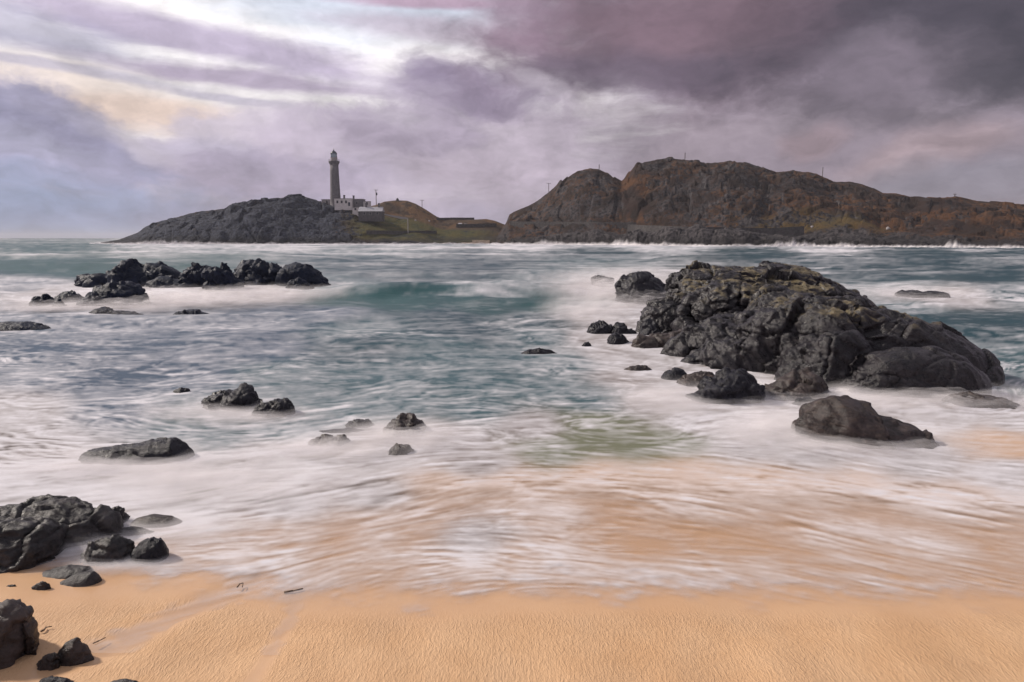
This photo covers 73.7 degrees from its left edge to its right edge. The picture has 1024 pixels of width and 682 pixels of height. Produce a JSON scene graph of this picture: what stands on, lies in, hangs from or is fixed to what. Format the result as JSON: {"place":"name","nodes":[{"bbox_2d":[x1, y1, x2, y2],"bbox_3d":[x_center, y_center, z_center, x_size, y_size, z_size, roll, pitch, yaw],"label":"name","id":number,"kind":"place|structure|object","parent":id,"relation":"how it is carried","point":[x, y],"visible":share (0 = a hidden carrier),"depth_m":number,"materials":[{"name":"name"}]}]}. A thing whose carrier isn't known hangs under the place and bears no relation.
{"place":"outdoors","nodes":[
{"label":"outdoors","id":0,"kind":"place"},
{"bbox_2d":[251,398,294,417],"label":"rock","id":1,"kind":"object","parent":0,"point":[279,407],"visible":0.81,"depth_m":15.71,"materials":[{"name":"grey stone"}]},
{"bbox_2d":[101,194,504,243],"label":"hill headland","id":2,"kind":"structure","parent":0,"point":[295,219],"depth_m":459.52,"materials":[{"name":"grey stone"}]},
{"bbox_2d":[321,199,329,203],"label":"outbuilding","id":3,"kind":"structure","parent":2,"relation":"on","point":[327,201],"depth_m":487.50,"materials":[{"name":"stone"}]},
{"bbox_2d":[328,148,340,205],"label":"lighthouse","id":4,"kind":"object","parent":2,"relation":"on","point":[334,179],"visible":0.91,"depth_m":482.76,"materials":[{"name":"stone"}]},
{"bbox_2d":[334,195,352,209],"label":"cottage","id":5,"kind":"structure","parent":2,"relation":"on","point":[343,203],"depth_m":477.10,"materials":[{"name":"paint"}]},
{"bbox_2d":[352,207,358,215],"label":"yard building","id":6,"kind":"structure","parent":2,"relation":"on","point":[354,210],"depth_m":473.78,"materials":[{"name":"paint"}]},
{"bbox_2d":[352,195,365,206],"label":"stone house","id":7,"kind":"structure","parent":2,"relation":"on","point":[357,202],"depth_m":480.92,"materials":[{"name":"stone"}]},
{"bbox_2d":[363,201,370,206],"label":"hut","id":8,"kind":"object","parent":2,"relation":"on","point":[368,203],"visible":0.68,"depth_m":481.96,"materials":[{"name":"stone"}]},
{"bbox_2d":[358,203,384,221],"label":"house","id":9,"kind":"structure","parent":2,"relation":"on","point":[372,214],"depth_m":470.66,"materials":[{"name":"stone"}]},
{"bbox_2d":[385,214,406,218],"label":"track wall","id":10,"kind":"structure","parent":2,"relation":"on","point":[399,217],"depth_m":495.53,"materials":[{"name":"grey stone"}]},
{"bbox_2d":[366,230,436,234],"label":"stone wall","id":11,"kind":"structure","parent":2,"relation":"on","point":[368,232],"depth_m":459.76,"materials":[{"name":"stone"}]},
{"bbox_2d":[436,217,473,219],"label":"stone wall","id":12,"kind":"structure","parent":2,"relation":"on","point":[457,218],"depth_m":513.11,"materials":[{"name":"grey stone"}]},
{"bbox_2d":[456,223,496,227],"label":"stone wall","id":13,"kind":"structure","parent":2,"relation":"on","point":[474,225],"depth_m":497.49,"materials":[{"name":"grey stone"}]},
{"bbox_2d":[345,419,373,427],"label":"rock","id":14,"kind":"object","parent":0,"point":[360,423],"visible":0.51,"depth_m":14.65,"materials":[{"name":"grey stone"}]},
{"bbox_2d":[0,238,1023,593],"bbox_3d":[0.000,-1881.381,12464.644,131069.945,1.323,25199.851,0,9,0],"label":"sea","id":15,"kind":"structure","parent":0,"point":[526,464],"depth_m":14.76,"materials":[{"name":"liquid"}]},
{"bbox_2d":[0,321,50,330],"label":"rock","id":16,"kind":"object","parent":15,"relation":"in","point":[16,326],"visible":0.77,"depth_m":29.82,"materials":[{"name":"grey stone"}]},
{"bbox_2d":[28,296,40,305],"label":"rock","id":17,"kind":"object","parent":15,"relation":"in","point":[35,300],"visible":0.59,"depth_m":40.59,"materials":[{"name":"grey stone"}]},
{"bbox_2d":[38,293,54,305],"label":"rock","id":18,"kind":"object","parent":15,"relation":"in","point":[46,299],"visible":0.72,"depth_m":40.64,"materials":[{"name":"grey stone"}]},
{"bbox_2d":[51,298,65,306],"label":"rock","id":19,"kind":"object","parent":15,"relation":"in","point":[59,302],"visible":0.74,"depth_m":40.36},
{"bbox_2d":[54,290,83,302],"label":"rock","id":20,"kind":"object","parent":15,"relation":"in","point":[69,296],"visible":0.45,"depth_m":42.53,"materials":[{"name":"grey stone"}]},
{"bbox_2d":[76,279,150,305],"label":"rock","id":21,"kind":"object","parent":15,"relation":"in","point":[120,293],"visible":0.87,"depth_m":40.32,"materials":[{"name":"grey stone"}]},
{"bbox_2d":[89,306,143,314],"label":"rock","id":22,"kind":"object","parent":15,"relation":"in","point":[104,310],"visible":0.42,"depth_m":34.66,"materials":[{"name":"grey stone"}]},
{"bbox_2d":[74,258,180,287],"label":"rock","id":23,"kind":"object","parent":15,"relation":"in","point":[135,271],"visible":0.68,"depth_m":56.50,"materials":[{"name":"grey stone"}]},
{"bbox_2d":[78,437,194,464],"bbox_3d":[-6.958,2.145,12.597,2.203,0.693,1.092,0,9,0],"label":"rock","id":24,"kind":"object","parent":15,"relation":"in","point":[161,450],"visible":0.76,"depth_m":12.34,"materials":[{"name":"grey stone"}]},
{"bbox_2d":[143,275,197,287],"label":"rock","id":25,"kind":"object","parent":15,"relation":"in","point":[170,281],"visible":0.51,"depth_m":53.97,"materials":[{"name":"grey stone"}]},
{"bbox_2d":[173,387,189,392],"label":"rock","id":26,"kind":"object","parent":15,"relation":"in","point":[180,390],"visible":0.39,"depth_m":17.85,"materials":[{"name":"grey stone"}]},
{"bbox_2d":[173,309,208,314],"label":"rock","id":27,"kind":"object","parent":15,"relation":"in","point":[191,311],"visible":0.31,"depth_m":34.78,"materials":[{"name":"grey stone"}]},
{"bbox_2d":[178,262,210,286],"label":"rock","id":28,"kind":"object","parent":15,"relation":"in","point":[192,272],"visible":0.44,"depth_m":54.36,"materials":[{"name":"grey stone"}]},
{"bbox_2d":[201,262,244,289],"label":"rock","id":29,"kind":"object","parent":15,"relation":"in","point":[222,277],"visible":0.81,"depth_m":52.64,"materials":[{"name":"grey stone"}]},
{"bbox_2d":[201,382,262,410],"bbox_3d":[-6.835,1.462,16.481,1.514,0.882,1.107,0,9,0],"label":"rock","id":30,"kind":"object","parent":15,"relation":"in","point":[244,396],"visible":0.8,"depth_m":16.25,"materials":[{"name":"grey stone"}]},
{"bbox_2d":[233,258,281,284],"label":"rock","id":31,"kind":"object","parent":15,"relation":"in","point":[258,271],"visible":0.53,"depth_m":58.35,"materials":[{"name":"grey stone"}]},
{"bbox_2d":[285,277,313,289],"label":"rock","id":32,"kind":"object","parent":15,"relation":"in","point":[299,283],"visible":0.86,"depth_m":55.05,"materials":[{"name":"grey stone"}]},
{"bbox_2d":[275,262,330,286],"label":"rock","id":33,"kind":"object","parent":15,"relation":"in","point":[309,274],"visible":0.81,"depth_m":57.52,"materials":[{"name":"grey stone"}]},
{"bbox_2d":[462,240,489,243],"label":"jetty","id":34,"kind":"object","parent":15,"relation":"in","point":[480,242],"visible":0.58,"depth_m":451.94,"materials":[{"name":"concrete"}]},
{"bbox_2d":[521,348,554,353],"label":"rock","id":35,"kind":"object","parent":15,"relation":"in","point":[538,351],"visible":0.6,"depth_m":23.97,"materials":[{"name":"grey stone"}]},
{"bbox_2d":[587,320,612,333],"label":"rock","id":36,"kind":"object","parent":15,"relation":"in","point":[600,327],"visible":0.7,"depth_m":29.06,"materials":[{"name":"grey stone"}]},
{"bbox_2d":[591,275,613,286],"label":"rock","id":37,"kind":"object","parent":15,"relation":"in","point":[601,281],"visible":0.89,"depth_m":57.44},
{"bbox_2d":[607,332,628,344],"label":"rock","id":38,"kind":"object","parent":15,"relation":"in","point":[614,338],"visible":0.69,"depth_m":26.02,"materials":[{"name":"grey stone"}]},
{"bbox_2d":[609,322,636,333],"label":"rock","id":39,"kind":"object","parent":15,"relation":"in","point":[620,328],"visible":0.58,"depth_m":28.92,"materials":[{"name":"grey stone"}]},
{"bbox_2d":[624,365,651,370],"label":"rock","id":40,"kind":"object","parent":15,"relation":"in","point":[639,368],"visible":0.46,"depth_m":20.80,"materials":[{"name":"grey stone"}]},
{"bbox_2d":[614,271,665,303],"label":"rock","id":41,"kind":"object","parent":15,"relation":"in","point":[639,287],"visible":0.76,"depth_m":42.80,"materials":[{"name":"grey stone"}]},
{"bbox_2d":[639,318,670,334],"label":"rock","id":42,"kind":"object","parent":15,"relation":"in","point":[648,326],"visible":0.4,"depth_m":28.60,"materials":[{"name":"grey stone"}]},
{"bbox_2d":[631,329,681,348],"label":"rock","id":43,"kind":"object","parent":15,"relation":"in","point":[656,340],"visible":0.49,"depth_m":25.10,"materials":[{"name":"grey stone"}]},
{"bbox_2d":[661,367,686,379],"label":"rock","id":44,"kind":"object","parent":15,"relation":"in","point":[675,373],"visible":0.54,"depth_m":19.41,"materials":[{"name":"grey stone"}]},
{"bbox_2d":[676,370,714,386],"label":"rock","id":45,"kind":"object","parent":15,"relation":"in","point":[693,379],"visible":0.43,"depth_m":18.77,"materials":[{"name":"grey stone"}]},
{"bbox_2d":[685,367,765,404],"bbox_3d":[5.313,1.227,17.249,2.141,1.116,1.408,0,9,0],"label":"rock","id":46,"kind":"object","parent":15,"relation":"in","point":[725,385],"visible":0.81,"depth_m":16.81,"materials":[{"name":"grey stone"}]},
{"bbox_2d":[764,367,829,400],"bbox_3d":[7.293,1.209,17.564,1.886,1.058,1.220,0,9,0],"label":"rock","id":47,"kind":"object","parent":15,"relation":"in","point":[792,384],"visible":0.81,"depth_m":17.25,"materials":[{"name":"grey stone"}]},
{"bbox_2d":[792,397,816,405],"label":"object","id":48,"kind":"object","parent":15,"relation":"in","point":[801,401],"visible":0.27,"depth_m":16.67,"materials":[{"name":"white liquid"}]},
{"bbox_2d":[894,290,950,297],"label":"rock","id":49,"kind":"object","parent":15,"relation":"in","point":[918,294],"visible":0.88,"depth_m":47.43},
{"bbox_2d":[0,493,1023,681],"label":"beach","id":50,"kind":"structure","parent":0,"point":[192,625],"depth_m":6.93,"materials":[{"name":"beige sand"}]},
{"bbox_2d":[0,599,39,669],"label":"boulder","id":51,"kind":"object","parent":50,"relation":"on","point":[19,635],"visible":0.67,"depth_m":6.30,"materials":[{"name":"black stone"}]},
{"bbox_2d":[31,581,50,589],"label":"boulder","id":52,"kind":"object","parent":50,"relation":"on","point":[41,585],"visible":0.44,"depth_m":7.69,"materials":[{"name":"grey stone"}]},
{"bbox_2d":[36,652,60,670],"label":"boulder","id":53,"kind":"object","parent":50,"relation":"on","point":[49,661],"visible":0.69,"depth_m":6.19,"materials":[{"name":"black stone"}]},
{"bbox_2d":[39,675,73,681],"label":"boulder","id":54,"kind":"object","parent":50,"relation":"on","point":[52,678],"visible":1,"depth_m":5.93,"materials":[{"name":"black stone"}]},
{"bbox_2d":[0,494,123,573],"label":"boulder","id":55,"kind":"object","parent":50,"relation":"on","point":[39,530],"visible":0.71,"depth_m":8.85,"materials":[{"name":"grey stone"}]},
{"bbox_2d":[42,564,93,578],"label":"boulder","id":56,"kind":"object","parent":50,"relation":"on","point":[65,572],"visible":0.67,"depth_m":8.06,"materials":[{"name":"grey stone"}]},
{"bbox_2d":[57,637,93,665],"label":"boulder","id":57,"kind":"object","parent":50,"relation":"on","point":[74,651],"visible":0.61,"depth_m":6.30,"materials":[{"name":"black stone"}]},
{"bbox_2d":[60,571,101,586],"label":"boulder","id":58,"kind":"object","parent":50,"relation":"on","point":[84,578],"visible":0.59,"depth_m":7.82,"materials":[{"name":"grey stone"}]},
{"bbox_2d":[79,534,134,565],"bbox_3d":[-5.067,2.715,8.534,0.752,0.621,0.531,0,9,0],"label":"boulder","id":59,"kind":"object","parent":50,"relation":"on","point":[113,549],"visible":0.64,"depth_m":8.40,"materials":[{"name":"grey stone"}]},
{"bbox_2d":[112,506,129,522],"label":"boulder","id":60,"kind":"object","parent":50,"relation":"on","point":[125,515],"visible":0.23,"depth_m":9.68,"materials":[{"name":"grey stone"}]},
{"bbox_2d":[111,678,137,681],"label":"boulder","id":61,"kind":"object","parent":50,"relation":"on","point":[124,680],"visible":1,"depth_m":5.94,"materials":[{"name":"grey stone"}]},
{"bbox_2d":[121,526,153,535],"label":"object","id":62,"kind":"object","parent":50,"relation":"on","point":[131,531],"visible":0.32,"depth_m":9.31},
{"bbox_2d":[130,536,168,565],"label":"boulder","id":63,"kind":"object","parent":50,"relation":"on","point":[147,551],"visible":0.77,"depth_m":8.40,"materials":[{"name":"grey stone"}]},
{"bbox_2d":[130,514,181,527],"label":"boulder","id":64,"kind":"object","parent":50,"relation":"on","point":[155,521],"visible":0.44,"depth_m":9.61,"materials":[{"name":"grey stone"}]},
{"bbox_2d":[284,588,302,592],"bbox_3d":[-2.462,2.814,7.695,0.206,0.033,0.032,-4,10,-25],"label":"driftwood stick","id":65,"kind":"object","parent":50,"relation":"on","point":[289,591],"visible":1,"depth_m":7.68,"materials":[{"name":"wood"}]},
{"bbox_2d":[308,434,349,445],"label":"rock","id":66,"kind":"object","parent":50,"relation":"on","point":[329,440],"visible":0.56,"depth_m":13.40,"materials":[{"name":"grey stone"}]},
{"bbox_2d":[319,428,363,432],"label":"rock","id":67,"kind":"object","parent":50,"relation":"on","point":[345,430],"visible":0.2,"depth_m":14.26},
{"bbox_2d":[388,443,413,454],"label":"rock","id":68,"kind":"object","parent":50,"relation":"on","point":[399,449],"visible":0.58,"depth_m":12.77,"materials":[{"name":"grey stone"}]},
{"bbox_2d":[383,413,426,436],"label":"rock","id":69,"kind":"object","parent":50,"relation":"on","point":[404,424],"visible":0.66,"depth_m":14.08,"materials":[{"name":"grey stone"}]},
{"bbox_2d":[635,260,1004,397],"bbox_3d":[9.940,-0.784,25.512,10.679,4.066,16.778,2,9,11],"label":"outcrop","id":70,"kind":"object","parent":50,"relation":"on","point":[778,320],"visible":0.81,"depth_m":20.13,"materials":[{"name":"grey stone"}]},
{"bbox_2d":[791,395,939,449],"bbox_3d":[7.534,1.751,13.912,3.485,1.287,1.742,0,9,0],"label":"rock","id":71,"kind":"object","parent":50,"relation":"on","point":[844,419],"visible":0.75,"depth_m":13.48,"materials":[{"name":"grey stone"}]},
{"bbox_2d":[941,391,1018,408],"bbox_3d":[11.575,1.638,16.682,2.084,0.773,1.504,0,9,0],"label":"rock","id":72,"kind":"object","parent":50,"relation":"on","point":[969,399],"visible":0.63,"depth_m":16.41,"materials":[{"name":"grey stone"}]},
{"bbox_2d":[0,0,1023,237],"label":"sky","id":73,"kind":"structure","parent":0,"point":[118,118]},
{"bbox_2d":[495,157,1023,247],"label":"rocky headland","id":74,"kind":"structure","parent":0,"point":[697,197],"depth_m":388.44,"materials":[{"name":"brown stone"}]},
{"bbox_2d":[509,221,635,229],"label":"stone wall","id":75,"kind":"structure","parent":74,"relation":"on","point":[620,225],"depth_m":435.86,"materials":[{"name":"grey stone"}]},
{"bbox_2d":[626,224,803,235],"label":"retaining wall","id":76,"kind":"structure","parent":74,"relation":"on","point":[795,231],"depth_m":356.80,"materials":[{"name":"stone"}]}
]}

